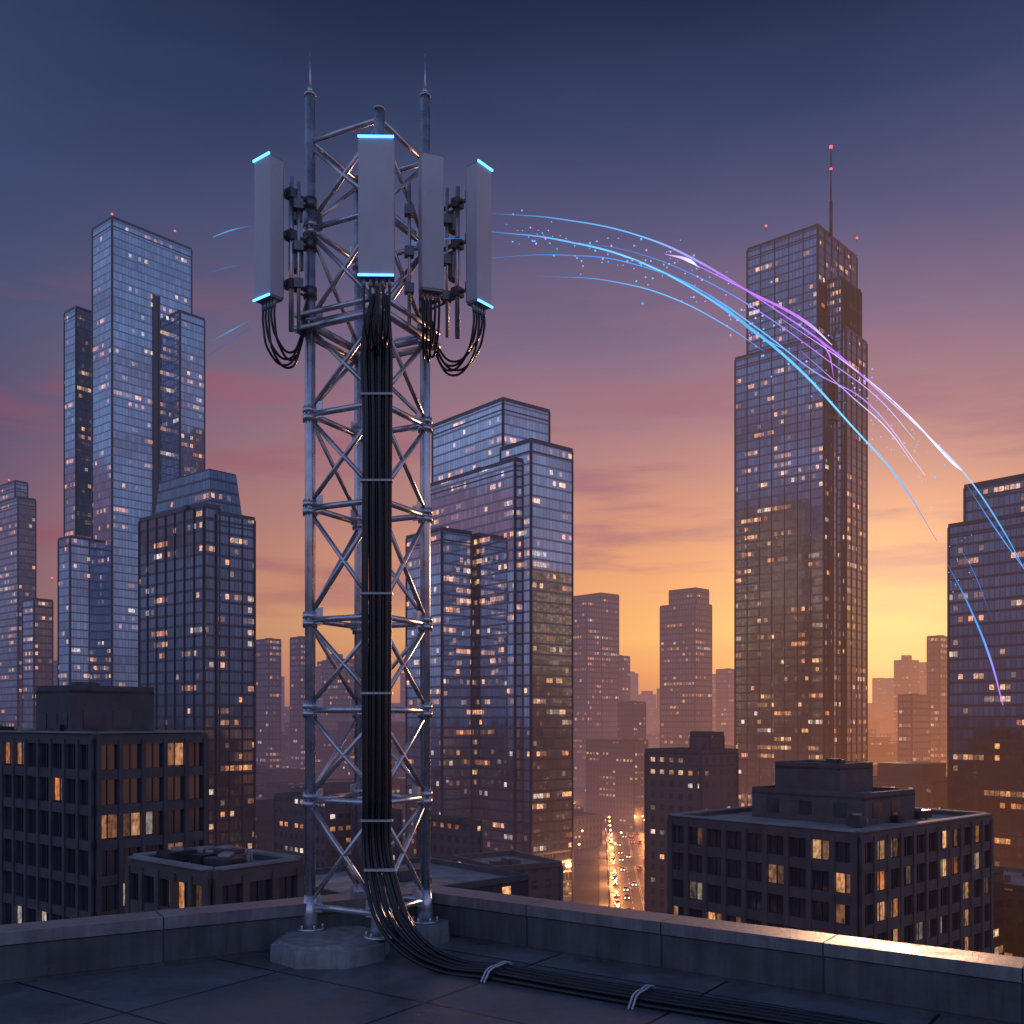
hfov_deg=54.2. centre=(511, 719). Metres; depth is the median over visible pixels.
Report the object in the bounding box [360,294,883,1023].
feeder cable bundle
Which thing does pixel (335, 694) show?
hazy residential tower
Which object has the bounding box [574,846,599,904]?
ground
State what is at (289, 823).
warehouse block
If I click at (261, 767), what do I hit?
city building
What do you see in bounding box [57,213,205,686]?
glass skyscraper
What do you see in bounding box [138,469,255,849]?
stepped office tower
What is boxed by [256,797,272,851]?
city building
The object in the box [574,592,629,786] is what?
skyscraper
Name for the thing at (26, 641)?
skyscraper
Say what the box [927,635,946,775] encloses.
hazy residential tower
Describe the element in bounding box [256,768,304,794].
city building
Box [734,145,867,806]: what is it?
antenna skyscraper
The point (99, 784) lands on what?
flat roof office building
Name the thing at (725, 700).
hazy residential tower
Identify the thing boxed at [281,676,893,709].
distant towers skyline
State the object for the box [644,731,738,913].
brown office block
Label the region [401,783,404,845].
city building
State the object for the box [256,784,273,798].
city building
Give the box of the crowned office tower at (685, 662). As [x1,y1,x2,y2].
[660,587,711,747]
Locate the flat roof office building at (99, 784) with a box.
[0,682,208,924]
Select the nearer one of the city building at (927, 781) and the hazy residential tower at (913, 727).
the city building at (927, 781)
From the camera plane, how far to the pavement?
390.97 m
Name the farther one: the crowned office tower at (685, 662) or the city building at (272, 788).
the crowned office tower at (685, 662)
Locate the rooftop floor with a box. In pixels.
[0,937,997,1023]
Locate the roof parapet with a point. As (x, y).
(982, 986)
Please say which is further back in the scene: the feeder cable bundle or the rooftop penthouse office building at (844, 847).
the rooftop penthouse office building at (844, 847)
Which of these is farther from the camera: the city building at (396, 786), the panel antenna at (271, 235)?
the city building at (396, 786)
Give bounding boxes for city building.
[256,765,266,769]
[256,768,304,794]
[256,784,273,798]
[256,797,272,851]
[266,780,316,795]
[290,780,353,807]
[316,857,528,896]
[326,778,400,808]
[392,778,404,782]
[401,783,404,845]
[574,805,601,848]
[873,761,946,808]
[873,764,876,775]
[994,866,1003,954]
[1000,866,1023,956]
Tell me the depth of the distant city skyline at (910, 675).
904.82 m
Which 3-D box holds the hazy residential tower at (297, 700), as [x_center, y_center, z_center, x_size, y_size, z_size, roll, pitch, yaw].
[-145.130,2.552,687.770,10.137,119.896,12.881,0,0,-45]
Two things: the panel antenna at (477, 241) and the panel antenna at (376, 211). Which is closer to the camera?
the panel antenna at (376, 211)
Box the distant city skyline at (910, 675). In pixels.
[53,654,926,811]
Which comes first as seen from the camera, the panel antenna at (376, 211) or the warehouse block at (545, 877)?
the panel antenna at (376, 211)
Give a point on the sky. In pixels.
(705, 125)
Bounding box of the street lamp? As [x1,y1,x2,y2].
[608,870,615,894]
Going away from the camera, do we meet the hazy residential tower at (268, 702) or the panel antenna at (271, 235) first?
the panel antenna at (271, 235)
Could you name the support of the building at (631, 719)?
on the ground
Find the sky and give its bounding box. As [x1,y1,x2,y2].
[0,0,1023,707]
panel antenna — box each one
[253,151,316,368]
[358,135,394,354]
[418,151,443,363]
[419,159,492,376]
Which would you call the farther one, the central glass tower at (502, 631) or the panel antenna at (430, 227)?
the central glass tower at (502, 631)
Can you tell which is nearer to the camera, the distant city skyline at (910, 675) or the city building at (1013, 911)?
the city building at (1013, 911)
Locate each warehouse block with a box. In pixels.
[273,791,402,868]
[416,813,482,860]
[451,850,562,900]
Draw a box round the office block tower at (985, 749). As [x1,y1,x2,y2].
[947,473,1023,868]
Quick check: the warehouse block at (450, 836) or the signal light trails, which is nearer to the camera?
the signal light trails
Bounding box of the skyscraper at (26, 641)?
[0,479,52,728]
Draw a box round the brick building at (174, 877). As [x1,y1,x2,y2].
[125,845,304,913]
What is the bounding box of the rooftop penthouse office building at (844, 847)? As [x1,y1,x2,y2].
[667,758,993,953]
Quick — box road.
[574,829,643,910]
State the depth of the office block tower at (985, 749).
298.83 m
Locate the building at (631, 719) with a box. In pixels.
[618,701,645,739]
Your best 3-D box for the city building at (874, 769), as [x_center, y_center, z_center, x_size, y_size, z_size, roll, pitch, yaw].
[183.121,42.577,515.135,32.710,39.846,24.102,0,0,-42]
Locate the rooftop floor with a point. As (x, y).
(394, 987)
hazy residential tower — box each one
[256,638,280,768]
[290,636,304,768]
[322,659,353,729]
[716,668,733,744]
[898,693,929,761]
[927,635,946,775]
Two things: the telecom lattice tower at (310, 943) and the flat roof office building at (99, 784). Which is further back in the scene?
the flat roof office building at (99, 784)
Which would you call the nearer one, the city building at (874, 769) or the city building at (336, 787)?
the city building at (336, 787)
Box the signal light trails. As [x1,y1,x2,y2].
[197,210,1023,704]
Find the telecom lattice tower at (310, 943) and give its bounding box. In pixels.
[270,51,451,968]
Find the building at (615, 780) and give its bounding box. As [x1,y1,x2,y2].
[586,739,647,831]
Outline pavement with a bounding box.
[599,828,610,906]
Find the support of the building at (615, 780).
on the ground
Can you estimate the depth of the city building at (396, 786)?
465.03 m
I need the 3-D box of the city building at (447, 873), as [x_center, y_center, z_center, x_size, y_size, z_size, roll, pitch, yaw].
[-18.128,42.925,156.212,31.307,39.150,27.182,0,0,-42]
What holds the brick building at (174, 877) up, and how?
on the ground
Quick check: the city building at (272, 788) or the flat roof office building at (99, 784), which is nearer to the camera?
the flat roof office building at (99, 784)
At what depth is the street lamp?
355.91 m
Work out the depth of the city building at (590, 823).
491.54 m
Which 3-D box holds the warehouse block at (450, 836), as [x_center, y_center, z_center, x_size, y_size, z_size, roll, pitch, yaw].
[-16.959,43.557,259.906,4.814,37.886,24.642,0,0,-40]
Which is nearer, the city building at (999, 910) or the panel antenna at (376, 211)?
the panel antenna at (376, 211)
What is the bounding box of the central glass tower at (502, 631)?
[405,397,573,901]
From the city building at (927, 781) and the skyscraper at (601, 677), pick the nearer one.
the city building at (927, 781)
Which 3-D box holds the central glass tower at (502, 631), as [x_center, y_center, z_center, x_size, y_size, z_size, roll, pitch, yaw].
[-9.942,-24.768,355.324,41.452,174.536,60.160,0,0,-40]
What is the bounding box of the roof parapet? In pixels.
[0,885,1023,1023]
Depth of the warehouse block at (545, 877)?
206.57 m

